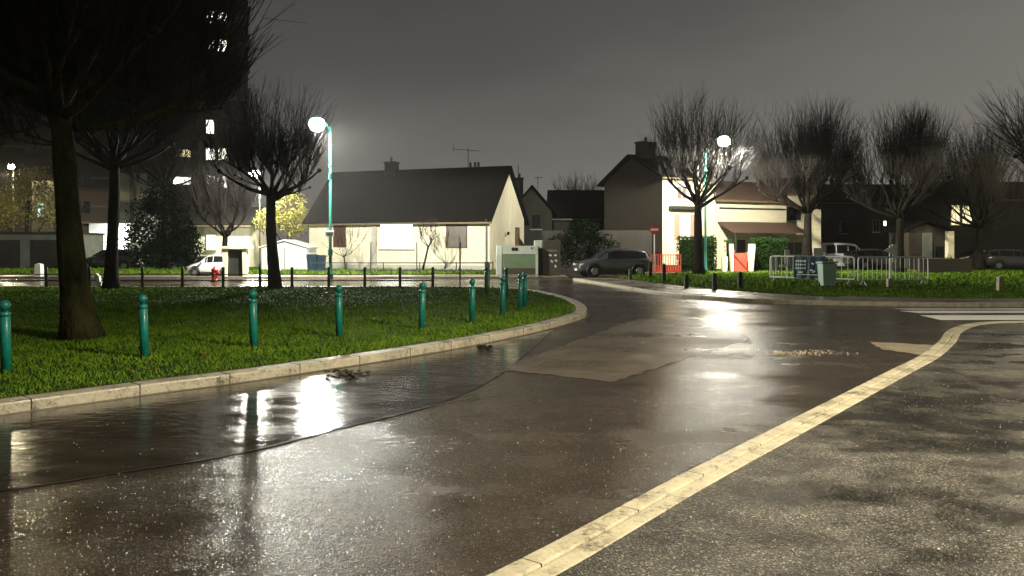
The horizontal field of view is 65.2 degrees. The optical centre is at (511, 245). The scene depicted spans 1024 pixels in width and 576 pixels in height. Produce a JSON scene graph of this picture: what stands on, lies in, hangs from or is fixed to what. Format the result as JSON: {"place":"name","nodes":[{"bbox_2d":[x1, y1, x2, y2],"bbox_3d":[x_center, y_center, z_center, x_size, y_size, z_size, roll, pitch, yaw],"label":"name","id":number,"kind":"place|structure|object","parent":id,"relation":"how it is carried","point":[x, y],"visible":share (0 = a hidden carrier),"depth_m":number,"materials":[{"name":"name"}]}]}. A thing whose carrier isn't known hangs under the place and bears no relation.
{"place":"outdoors","nodes":[
{"label":"outdoors","id":0,"kind":"place"},
{"bbox_2d":[0,0,249,261],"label":"tower block","id":1,"kind":"structure","parent":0,"point":[93,184],"depth_m":78.64,"materials":[{"name":"grey concrete"}]},
{"bbox_2d":[24,141,40,154],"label":"window","id":2,"kind":"structure","parent":1,"relation":"in","point":[32,150],"depth_m":76.75,"materials":[{"name":"black glass"}]},
{"bbox_2d":[78,172,90,184],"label":"window","id":3,"kind":"structure","parent":1,"relation":"in","point":[84,178],"depth_m":78.19,"materials":[{"name":"black glass"}]},
{"bbox_2d":[79,200,90,213],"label":"window","id":4,"kind":"structure","parent":1,"relation":"in","point":[85,206],"depth_m":78.21,"materials":[{"name":"black glass"}]},
{"bbox_2d":[0,264,495,273],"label":"verge","id":5,"kind":"structure","parent":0,"point":[174,266],"depth_m":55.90,"materials":[{"name":"green plant"}]},
{"bbox_2d":[0,164,55,231],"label":"yellow tree","id":6,"kind":"object","parent":5,"relation":"on","point":[11,208],"visible":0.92,"depth_m":61.82,"materials":[{"name":"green plant"}]},
{"bbox_2d":[118,179,205,269],"bbox_3d":[-22.747,-1.312,51.982,5.513,6.040,3.453,0,0,0],"label":"evergreen tree","id":7,"kind":"object","parent":5,"relation":"on","point":[172,248],"visible":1,"depth_m":51.51,"materials":[{"name":"green plant"}]},
{"bbox_2d":[100,89,243,268],"bbox_3d":[-24.526,-5.849,55.581,10.543,14.933,10.599,0,0,0],"label":"street tree","id":8,"kind":"object","parent":5,"relation":"on","point":[174,152],"visible":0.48,"depth_m":56.13,"materials":[{"name":"brown plant"}]},
{"bbox_2d":[172,144,267,253],"bbox_3d":[-17.696,-2.257,47.959,5.558,7.763,6.651,0,0,0],"label":"street tree","id":9,"kind":"object","parent":5,"relation":"on","point":[217,192],"visible":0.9,"depth_m":47.37,"materials":[{"name":"brown plant"}]},
{"bbox_2d":[251,190,309,239],"bbox_3d":[-17.334,-1.261,59.928,4.387,5.937,2.587,0,0,0],"label":"yellow tree","id":10,"kind":"object","parent":5,"relation":"on","point":[286,215],"visible":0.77,"depth_m":59.73,"materials":[{"name":"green plant"}]},
{"bbox_2d":[258,239,318,270],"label":"garden shed","id":11,"kind":"structure","parent":5,"relation":"on","point":[292,253],"depth_m":50.00,"materials":[{"name":"white paint"}]},
{"bbox_2d":[285,250,304,269],"bbox_3d":[-13.570,0.900,49.992,1.240,1.300,0.015,0,0,0],"label":"door","id":12,"kind":"structure","parent":11,"relation":"in","point":[295,259],"depth_m":49.99,"materials":[{"name":"white paint"}]},
{"bbox_2d":[306,254,317,269],"bbox_3d":[-12.450,1.069,50.021,0.672,1.062,0.715,0,0,0],"label":"wheelie bin","id":13,"kind":"object","parent":5,"relation":"on","point":[312,257],"visible":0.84,"depth_m":49.73,"materials":[{"name":"blue plastic"}]},
{"bbox_2d":[324,219,371,268],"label":"fruit tree","id":14,"kind":"object","parent":5,"relation":"on","point":[341,239],"visible":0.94,"depth_m":49.46,"materials":[{"name":"brown plant"}]},
{"bbox_2d":[310,262,492,271],"bbox_3d":[-6.514,1.280,47.200,10.822,0.640,0.060,0,0,0],"label":"garden fence","id":15,"kind":"object","parent":5,"relation":"on","point":[419,270],"visible":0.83,"depth_m":47.18,"materials":[{"name":"grey metal"}]},
{"bbox_2d":[302,149,529,269],"bbox_3d":[-6.324,-2.600,55.219,14.280,8.400,7.260,0,0,20],"label":"bungalow","id":16,"kind":"object","parent":5,"relation":"on","point":[478,212],"visible":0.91,"depth_m":52.79,"materials":[{"name":"tile"}]},
{"bbox_2d":[333,225,345,246],"bbox_3d":[-11.593,-0.646,53.786,0.968,1.506,0.060,0,0,20],"label":"window","id":17,"kind":"structure","parent":16,"relation":"in","point":[335,244],"depth_m":53.80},
{"bbox_2d":[378,224,414,249],"bbox_3d":[-7.556,-0.593,52.234,2.638,1.744,0.130,0,0,20],"label":"window","id":18,"kind":"structure","parent":16,"relation":"in","point":[392,237],"depth_m":52.24,"materials":[{"name":"white glass"}]},
{"bbox_2d":[446,224,466,247],"bbox_3d":[-3.519,-0.635,50.768,1.447,1.575,0.060,0,0,20],"label":"window","id":19,"kind":"structure","parent":16,"relation":"in","point":[455,233],"depth_m":50.76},
{"bbox_2d":[415,216,442,269],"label":"fruit tree","id":20,"kind":"object","parent":5,"relation":"on","point":[427,245],"visible":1,"depth_m":49.09,"materials":[{"name":"brown plant"}]},
{"bbox_2d":[0,274,538,278],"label":"pavement","id":21,"kind":"structure","parent":0,"point":[478,276],"depth_m":41.32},
{"bbox_2d":[218,246,252,275],"bbox_3d":[-14.318,0.866,41.500,1.662,1.669,0.450,0,0,0],"label":"gateway","id":22,"kind":"object","parent":21,"relation":"on","point":[235,259],"visible":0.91,"depth_m":41.47,"materials":[{"name":"white paint"}]},
{"bbox_2d":[0,285,575,398],"bbox_3d":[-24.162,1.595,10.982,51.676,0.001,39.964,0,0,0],"label":"lawn","id":23,"kind":"structure","parent":0,"point":[143,375],"depth_m":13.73,"materials":[{"name":"green plant"}]},
{"bbox_2d":[0,300,11,372],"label":"bollard","id":24,"kind":"object","parent":23,"relation":"on","point":[5,341],"visible":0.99,"depth_m":10.01,"materials":[{"name":"teal metal"}]},
{"bbox_2d":[0,42,93,149],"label":"street tree","id":25,"kind":"object","parent":23,"relation":"on","point":[21,130],"visible":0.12,"depth_m":29.40,"materials":[{"name":"brown plant"}]},
{"bbox_2d":[137,294,148,358],"bbox_3d":[-5.208,1.139,11.308,0.133,0.912,0.133,-2,1,36],"label":"bollard","id":26,"kind":"object","parent":23,"relation":"on","point":[142,299],"visible":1,"depth_m":11.26,"materials":[{"name":"teal metal"}]},
{"bbox_2d":[0,0,292,288],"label":"plane tree","id":27,"kind":"object","parent":23,"relation":"on","point":[104,102],"visible":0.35,"depth_m":29.13,"materials":[{"name":"brown plant"}]},
{"bbox_2d":[0,0,307,341],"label":"plane tree","id":28,"kind":"object","parent":23,"relation":"on","point":[76,30],"visible":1,"depth_m":13.59,"materials":[{"name":"brown plant"}]},
{"bbox_2d":[0,267,433,286],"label":"rail fence","id":29,"kind":"object","parent":23,"relation":"on","point":[223,274],"visible":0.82,"depth_m":30.58,"materials":[{"name":"grey metal"}]},
{"bbox_2d":[248,290,257,348],"bbox_3d":[-4.017,1.139,12.415,0.133,0.912,0.133,-2,0,41],"label":"bollard","id":30,"kind":"object","parent":23,"relation":"on","point":[252,302],"visible":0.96,"depth_m":12.37,"materials":[{"name":"teal metal"}]},
{"bbox_2d":[192,71,340,287],"bbox_3d":[-9.277,-2.460,29.895,5.305,8.174,6.117,0,0,0],"label":"plane tree","id":31,"kind":"object","parent":23,"relation":"on","point":[253,144],"visible":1,"depth_m":29.78,"materials":[{"name":"brown plant"}]},
{"bbox_2d":[2,287,558,385],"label":"fallen leaves","id":32,"kind":"object","parent":23,"relation":"on","point":[202,323],"visible":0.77,"depth_m":14.59,"materials":[{"name":"brown plant"}]},
{"bbox_2d":[335,285,342,337],"bbox_3d":[-3.015,1.139,13.933,0.133,0.912,0.133,0,0,-40],"label":"bollard","id":33,"kind":"object","parent":23,"relation":"on","point":[338,310],"visible":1,"depth_m":13.88,"materials":[{"name":"teal metal"}]},
{"bbox_2d":[418,282,425,329],"bbox_3d":[-1.692,1.139,15.052,0.133,0.912,0.133,1,-1,18],"label":"bollard","id":34,"kind":"object","parent":23,"relation":"on","point":[422,291],"visible":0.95,"depth_m":15.00,"materials":[{"name":"teal metal"}]},
{"bbox_2d":[469,279,475,322],"bbox_3d":[-0.826,1.139,16.604,0.133,0.912,0.133,0,1,-20],"label":"bollard","id":35,"kind":"object","parent":23,"relation":"on","point":[472,301],"visible":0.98,"depth_m":16.55,"materials":[{"name":"teal metal"}]},
{"bbox_2d":[500,276,505,315],"bbox_3d":[-0.210,1.139,18.135,0.133,0.912,0.133,1,-1,-7],"label":"bollard","id":36,"kind":"object","parent":23,"relation":"on","point":[502,294],"visible":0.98,"depth_m":18.09,"materials":[{"name":"teal metal"}]},
{"bbox_2d":[518,273,522,310],"bbox_3d":[0.204,1.139,19.708,0.133,0.912,0.133,2,-2,-23],"label":"bollard","id":37,"kind":"object","parent":23,"relation":"on","point":[520,290],"visible":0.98,"depth_m":19.66,"materials":[{"name":"teal metal"}]},
{"bbox_2d":[522,272,526,306],"bbox_3d":[0.333,1.139,20.711,0.133,0.912,0.133,0,0,-3],"label":"bollard","id":38,"kind":"object","parent":23,"relation":"on","point":[524,289],"visible":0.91,"depth_m":20.66,"materials":[{"name":"teal metal"}]},
{"bbox_2d":[0,271,1023,575],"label":"road","id":39,"kind":"structure","parent":0,"point":[322,489],"depth_m":6.16,"materials":[{"name":"grey asphalt"}]},
{"bbox_2d":[187,254,222,275],"bbox_3d":[-16.097,1.074,43.198,2.536,1.252,1.944,0,0,-6],"label":"parked car","id":40,"kind":"object","parent":39,"relation":"on","point":[206,264],"visible":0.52,"depth_m":42.42,"materials":[{"name":"white paint"}]},
{"bbox_2d":[0,395,478,490],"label":"road seam","id":41,"kind":"object","parent":39,"relation":"on","point":[195,460],"visible":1,"depth_m":6.24,"materials":[{"name":"black asphalt"}]},
{"bbox_2d":[0,330,552,491],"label":"gutter water","id":42,"kind":"structure","parent":39,"relation":"on","point":[168,429],"depth_m":7.93,"materials":[{"name":"black liquid"}]},
{"bbox_2d":[323,368,370,378],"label":"fallen leaves","id":43,"kind":"object","parent":42,"relation":"on","point":[346,373],"visible":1,"depth_m":10.41,"materials":[{"name":"brown plant"}]},
{"bbox_2d":[0,286,586,414],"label":"kerb","id":44,"kind":"structure","parent":39,"relation":"on","point":[52,399],"depth_m":10.22,"materials":[{"name":"concrete"}]},
{"bbox_2d":[22,310,586,409],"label":"kerb joints","id":45,"kind":"object","parent":44,"relation":"on","point":[299,364],"visible":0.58,"depth_m":11.45,"materials":[{"name":"grey concrete"}]},
{"bbox_2d":[0,308,590,416],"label":"gutter silt","id":46,"kind":"object","parent":39,"relation":"on","point":[588,314],"visible":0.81,"depth_m":10.28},
{"bbox_2d":[309,115,333,279],"bbox_3d":[-9.378,-2.337,39.271,1.222,8.033,0.787,0,0,-34],"label":"street lamp","id":47,"kind":"object","parent":39,"relation":"on","point":[330,233],"visible":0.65,"depth_m":39.44,"materials":[{"name":"teal metal"}]},
{"bbox_2d":[0,344,1023,575],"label":"grit","id":48,"kind":"object","parent":39,"relation":"on","point":[668,517],"visible":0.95,"depth_m":4.82,"materials":[{"name":"grey gravel"}]},
{"bbox_2d":[548,218,620,267],"bbox_3d":[4.389,-0.038,50.993,5.194,3.492,2.499,0,0,0],"label":"laurel bush","id":49,"kind":"object","parent":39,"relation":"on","point":[587,235],"visible":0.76,"depth_m":50.67,"materials":[{"name":"green plant"}]},
{"bbox_2d":[534,230,651,270],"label":"garden wall","id":50,"kind":"structure","parent":39,"relation":"on","point":[637,239],"depth_m":54.00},
{"bbox_2d":[573,248,650,277],"bbox_3d":[5.394,0.917,43.296,4.008,1.565,2.160,0,0,-10],"label":"hatchback car","id":51,"kind":"object","parent":39,"relation":"on","point":[616,261],"visible":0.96,"depth_m":42.54,"materials":[{"name":"paint"}]},
{"bbox_2d":[507,317,748,381],"bbox_3d":[2.765,1.696,14.529,2.878,0.001,9.641,0,0,23],"label":"asphalt patch","id":52,"kind":"object","parent":39,"relation":"on","point":[635,347],"visible":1,"depth_m":13.06,"materials":[{"name":"grey asphalt"}]},
{"bbox_2d":[486,321,1023,575],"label":"kerb","id":53,"kind":"structure","parent":39,"relation":"on","point":[564,545],"depth_m":5.47,"materials":[{"name":"stone"}]},
{"bbox_2d":[573,278,1023,306],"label":"kerb","id":54,"kind":"structure","parent":39,"relation":"on","point":[876,303],"depth_m":22.99,"materials":[{"name":"concrete"}]},
{"bbox_2d":[871,342,933,354],"bbox_3d":[6.369,1.696,13.269,1.162,0.001,1.583,0,0,33],"label":"gutter patch","id":55,"kind":"object","parent":39,"relation":"on","point":[919,349],"visible":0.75,"depth_m":13.31,"materials":[{"name":"grey concrete"}]},
{"bbox_2d":[906,308,1023,319],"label":"crossing markings","id":56,"kind":"object","parent":39,"relation":"on","point":[979,317],"visible":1,"depth_m":19.41,"materials":[{"name":"paint"}]},
{"bbox_2d":[516,165,556,245],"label":"dark house","id":57,"kind":"structure","parent":0,"point":[540,210],"depth_m":63.00,"materials":[{"name":"paint"}]},
{"bbox_2d":[530,214,541,229],"bbox_3d":[1.900,-1.865,62.945,0.960,1.270,0.130,0,0,0],"label":"window","id":58,"kind":"structure","parent":57,"relation":"in","point":[535,218],"depth_m":62.98,"materials":[{"name":"black glass"}]},
{"bbox_2d":[547,190,603,229],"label":"dark house","id":59,"kind":"structure","parent":0,"point":[569,206],"depth_m":67.09,"materials":[{"name":"tile"}]},
{"bbox_2d":[248,0,1023,242],"label":"sky","id":60,"kind":"structure","parent":0,"point":[550,89],"materials":[{"name":"grey"}]},
{"bbox_2d":[580,277,930,301],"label":"pavement","id":61,"kind":"structure","parent":0,"point":[672,288],"depth_m":27.68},
{"bbox_2d":[645,272,929,273],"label":"garden path","id":62,"kind":"structure","parent":0,"point":[734,272],"depth_m":46.81,"materials":[{"name":"grey concrete"}]},
{"bbox_2d":[647,254,680,271],"bbox_3d":[9.106,1.065,47.805,2.020,1.070,0.070,0,0,0],"label":"red fence","id":63,"kind":"object","parent":62,"relation":"on","point":[672,268],"visible":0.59,"depth_m":47.78,"materials":[{"name":"metal"}]},
{"bbox_2d":[734,252,746,271],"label":"garden gate","id":64,"kind":"structure","parent":62,"relation":"on","point":[740,261],"depth_m":47.78,"materials":[{"name":"red paint"}]},
{"bbox_2d":[747,244,754,271],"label":"gate pillar","id":65,"kind":"structure","parent":62,"relation":"on","point":[751,256],"depth_m":47.75,"materials":[{"name":"white paint"}]},
{"bbox_2d":[556,323,1023,575],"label":"pavement","id":66,"kind":"structure","parent":0,"point":[994,462],"depth_m":5.24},
{"bbox_2d":[760,178,821,266],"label":"pale house","id":67,"kind":"structure","parent":0,"point":[794,216],"depth_m":59.82,"materials":[{"name":"stone"}]},
{"bbox_2d":[786,207,801,220],"bbox_3d":[21.035,-2.365,59.790,1.260,1.070,0.130,0,0,6],"label":"window","id":68,"kind":"structure","parent":67,"relation":"in","point":[792,214],"depth_m":59.82,"materials":[{"name":"black glass"}]},
{"bbox_2d":[787,242,802,255],"bbox_3d":[21.084,0.235,59.785,1.360,1.070,0.130,0,0,6],"label":"window","id":69,"kind":"structure","parent":67,"relation":"in","point":[795,248],"depth_m":59.80,"materials":[{"name":"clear glass"}]},
{"bbox_2d":[614,266,1023,298],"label":"lawn","id":70,"kind":"structure","parent":0,"point":[845,268],"depth_m":32.58,"materials":[{"name":"green plant"}]},
{"bbox_2d":[597,137,724,264],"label":"gabled house","id":71,"kind":"structure","parent":70,"relation":"on","point":[641,192],"depth_m":54.62,"materials":[{"name":"paint"}]},
{"bbox_2d":[674,214,693,240],"bbox_3d":[11.608,-1.200,53.626,1.682,1.788,0.130,0,0,-24],"label":"window","id":72,"kind":"structure","parent":71,"relation":"in","point":[683,223],"depth_m":53.62,"materials":[{"name":"white glass"}]},
{"bbox_2d":[676,235,716,271],"bbox_3d":[11.300,0.482,48.923,2.351,2.364,1.252,0,0,0],"label":"hedge","id":73,"kind":"object","parent":70,"relation":"on","point":[685,247],"visible":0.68,"depth_m":48.54,"materials":[{"name":"green plant"}]},
{"bbox_2d":[641,81,774,274],"bbox_3d":[10.386,-3.673,43.880,7.595,10.590,6.640,0,0,-24],"label":"pollard tree","id":74,"kind":"object","parent":70,"relation":"on","point":[697,200],"visible":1,"depth_m":43.36,"materials":[{"name":"brown plant"}]},
{"bbox_2d":[704,134,729,271],"bbox_3d":[11.697,-2.346,45.677,1.526,8.053,0.708,0,0,11],"label":"street lamp","id":75,"kind":"object","parent":70,"relation":"on","point":[705,238],"visible":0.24,"depth_m":45.94,"materials":[{"name":"teal metal"}]},
{"bbox_2d":[715,181,803,268],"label":"stone wing","id":76,"kind":"structure","parent":70,"relation":"on","point":[746,212],"depth_m":55.72,"materials":[{"name":"beige paint"}]},
{"bbox_2d":[748,237,788,271],"bbox_3d":[15.689,0.558,48.911,2.204,2.234,1.270,0,0,0],"label":"hedge","id":77,"kind":"object","parent":70,"relation":"on","point":[766,248],"visible":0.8,"depth_m":48.51,"materials":[{"name":"green plant"}]},
{"bbox_2d":[731,92,881,255],"bbox_3d":[18.085,-4.115,49.663,9.376,11.482,9.125,0,0,0],"label":"pollard tree","id":78,"kind":"object","parent":70,"relation":"on","point":[811,151],"visible":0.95,"depth_m":48.65,"materials":[{"name":"brown plant"}]},
{"bbox_2d":[770,256,854,284],"bbox_3d":[12.509,1.011,33.485,3.642,1.162,0.521,0,0,44],"label":"crowd barrier","id":79,"kind":"object","parent":70,"relation":"on","point":[835,257],"visible":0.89,"depth_m":33.23,"materials":[{"name":"metal"}]},
{"bbox_2d":[794,256,824,277],"bbox_3d":[12.438,0.900,33.477,1.335,0.920,0.061,0,0,44],"label":"banner","id":80,"kind":"object","parent":79,"relation":"attached to","point":[805,266],"visible":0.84,"depth_m":33.57,"materials":[{"name":"blue plastic"}]},
{"bbox_2d":[812,209,820,252],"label":"stone pillar","id":81,"kind":"structure","parent":70,"relation":"on","point":[816,228],"depth_m":55.75,"materials":[{"name":"beige stone"}]},
{"bbox_2d":[816,261,838,286],"bbox_3d":[11.972,1.085,30.404,0.627,0.991,0.667,0,0,0],"label":"wheelie bin","id":82,"kind":"object","parent":70,"relation":"on","point":[827,271],"visible":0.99,"depth_m":30.14,"materials":[{"name":"green plastic"}]},
{"bbox_2d":[810,99,967,272],"bbox_3d":[22.830,-3.583,47.431,8.863,10.424,8.335,0,0,-38],"label":"pollard tree","id":83,"kind":"object","parent":70,"relation":"on","point":[917,149],"visible":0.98,"depth_m":46.66,"materials":[{"name":"brown plant"}]},
{"bbox_2d":[884,244,896,277],"bbox_3d":[15.894,0.751,33.623,0.535,1.637,0.085,0,0,0],"label":"arrow sign","id":84,"kind":"object","parent":70,"relation":"on","point":[892,250],"visible":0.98,"depth_m":33.58,"materials":[{"name":"grey metal"}]},
{"bbox_2d":[858,256,928,284],"bbox_3d":[15.140,1.011,31.760,2.993,1.162,0.521,0,0,-6],"label":"crowd barrier","id":85,"kind":"object","parent":70,"relation":"on","point":[895,257],"visible":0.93,"depth_m":31.76,"materials":[{"name":"metal"}]},
{"bbox_2d":[884,220,952,270],"bbox_3d":[26.000,0.055,51.337,2.900,3.290,3.025,0,0,0],"label":"porch hut","id":86,"kind":"object","parent":70,"relation":"on","point":[926,238],"visible":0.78,"depth_m":50.00,"materials":[{"name":"paint"}]},
{"bbox_2d":[922,233,931,258],"bbox_3d":[25.950,0.450,49.979,0.600,2.500,0.038,0,0,0],"label":"door","id":87,"kind":"structure","parent":86,"relation":"in","point":[926,237],"depth_m":49.97,"materials":[{"name":"grey concrete"}]},
{"bbox_2d":[933,246,944,258],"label":"window","id":88,"kind":"structure","parent":86,"relation":"in","point":[939,251],"depth_m":49.98,"materials":[{"name":"black glass"}]},
{"bbox_2d":[832,296,1023,301],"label":"bare earth","id":89,"kind":"structure","parent":70,"relation":"on","point":[859,298],"depth_m":23.39,"materials":[{"name":"soil"}]},
{"bbox_2d":[917,259,971,272],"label":"wall","id":90,"kind":"structure","parent":70,"relation":"on","point":[949,265],"depth_m":46.00,"materials":[{"name":"grey concrete"}]},
{"bbox_2d":[945,231,953,258],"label":"porch pillar","id":91,"kind":"structure","parent":70,"relation":"on","point":[949,242],"depth_m":48.32,"materials":[{"name":"paint"}]},
{"bbox_2d":[899,113,1023,270],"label":"pollard tree","id":92,"kind":"object","parent":70,"relation":"on","point":[983,174],"visible":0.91,"depth_m":49.19,"materials":[{"name":"brown plant"}]},
{"bbox_2d":[956,69,1023,177],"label":"street tree","id":93,"kind":"object","parent":70,"relation":"on","point":[1014,141],"visible":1,"depth_m":30.90,"materials":[{"name":"brown plant"}]},
{"bbox_2d":[817,183,909,249],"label":"dark house","id":94,"kind":"structure","parent":0,"point":[844,219],"depth_m":72.00,"materials":[{"name":"tile"}]},
{"label":"ground","id":95,"kind":"structure","parent":0,"visible":0},
{"bbox_2d":[32,181,55,231],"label":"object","id":96,"kind":"object","parent":95,"relation":"on","point":[35,228],"visible":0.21,"depth_m":68.00,"materials":[{"name":"beige"}]},
{"bbox_2d":[0,232,105,267],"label":"garage block","id":97,"kind":"structure","parent":95,"relation":"on","point":[24,249],"depth_m":55.97,"materials":[{"name":"grey paint"}]},
{"bbox_2d":[0,240,19,267],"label":"door","id":98,"kind":"structure","parent":97,"relation":"in","point":[9,249],"depth_m":55.97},
{"bbox_2d":[30,240,57,267],"bbox_3d":[-32.570,0.650,55.984,2.300,2.100,0.028,0,0,0],"label":"door","id":99,"kind":"structure","parent":97,"relation":"in","point":[44,252],"depth_m":55.97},
{"bbox_2d":[86,249,143,268],"bbox_3d":[-27.525,0.957,55.000,4.090,1.487,2.160,0,0,0],"label":"parked car","id":100,"kind":"object","parent":95,"relation":"on","point":[96,260],"visible":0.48,"depth_m":54.12,"materials":[{"name":"paint"}]},
{"bbox_2d":[190,207,279,266],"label":"pale house","id":101,"kind":"structure","parent":95,"relation":"on","point":[245,233],"depth_m":60.00,"materials":[{"name":"paint"}]},
{"bbox_2d":[205,234,216,250],"bbox_3d":[-22.560,-0.235,59.945,0.880,1.210,0.130,0,0,0],"label":"window","id":102,"kind":"structure","parent":101,"relation":"in","point":[210,238],"depth_m":59.98,"materials":[{"name":"white glass"}]},
{"bbox_2d":[538,275,567,277],"bbox_3d":[0.550,1.700,44.500,4.900,0.040,3.800,0,0,0],"label":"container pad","id":103,"kind":"object","parent":95,"relation":"on","point":[552,276],"visible":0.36,"depth_m":43.50,"materials":[{"name":"grey concrete"}]},
{"bbox_2d":[496,245,537,274],"bbox_3d":[0.278,0.840,45.054,2.336,1.720,1.388,0,0,0],"label":"glass container","id":104,"kind":"object","parent":103,"relation":"on","point":[517,259],"visible":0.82,"depth_m":44.40,"materials":[{"name":"green metal"}]},
{"bbox_2d":[534,240,559,274],"bbox_3d":[1.978,0.680,45.344,1.444,1.960,1.312,0,0,0],"label":"textile container","id":105,"kind":"object","parent":103,"relation":"on","point":[548,257],"visible":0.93,"depth_m":44.70,"materials":[{"name":"white metal"}]},
{"bbox_2d":[551,169,602,189],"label":"street tree","id":106,"kind":"object","parent":95,"relation":"on","point":[575,186],"visible":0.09,"depth_m":79.64,"materials":[{"name":"brown plant"}]},
{"bbox_2d":[821,243,871,267],"bbox_3d":[24.193,0.743,58.013,4.131,1.915,2.100,0,0,14],"label":"white van","id":107,"kind":"object","parent":95,"relation":"on","point":[835,249],"visible":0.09,"depth_m":57.39,"materials":[{"name":"paint"}]},
{"bbox_2d":[843,249,888,267],"bbox_3d":[25.789,0.957,57.004,4.090,1.487,2.160,0,0,-9],"label":"parked car","id":108,"kind":"object","parent":95,"relation":"on","point":[855,253],"visible":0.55,"depth_m":56.13,"materials":[{"name":"paint"}]},
{"bbox_2d":[899,182,1023,256],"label":"dark house","id":109,"kind":"structure","parent":95,"relation":"on","point":[1006,231],"depth_m":62.00,"materials":[{"name":"tile"}]},
{"bbox_2d":[983,249,1023,268],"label":"parked car","id":110,"kind":"object","parent":95,"relation":"on","point":[998,258],"visible":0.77,"depth_m":55.25,"materials":[{"name":"paint"}]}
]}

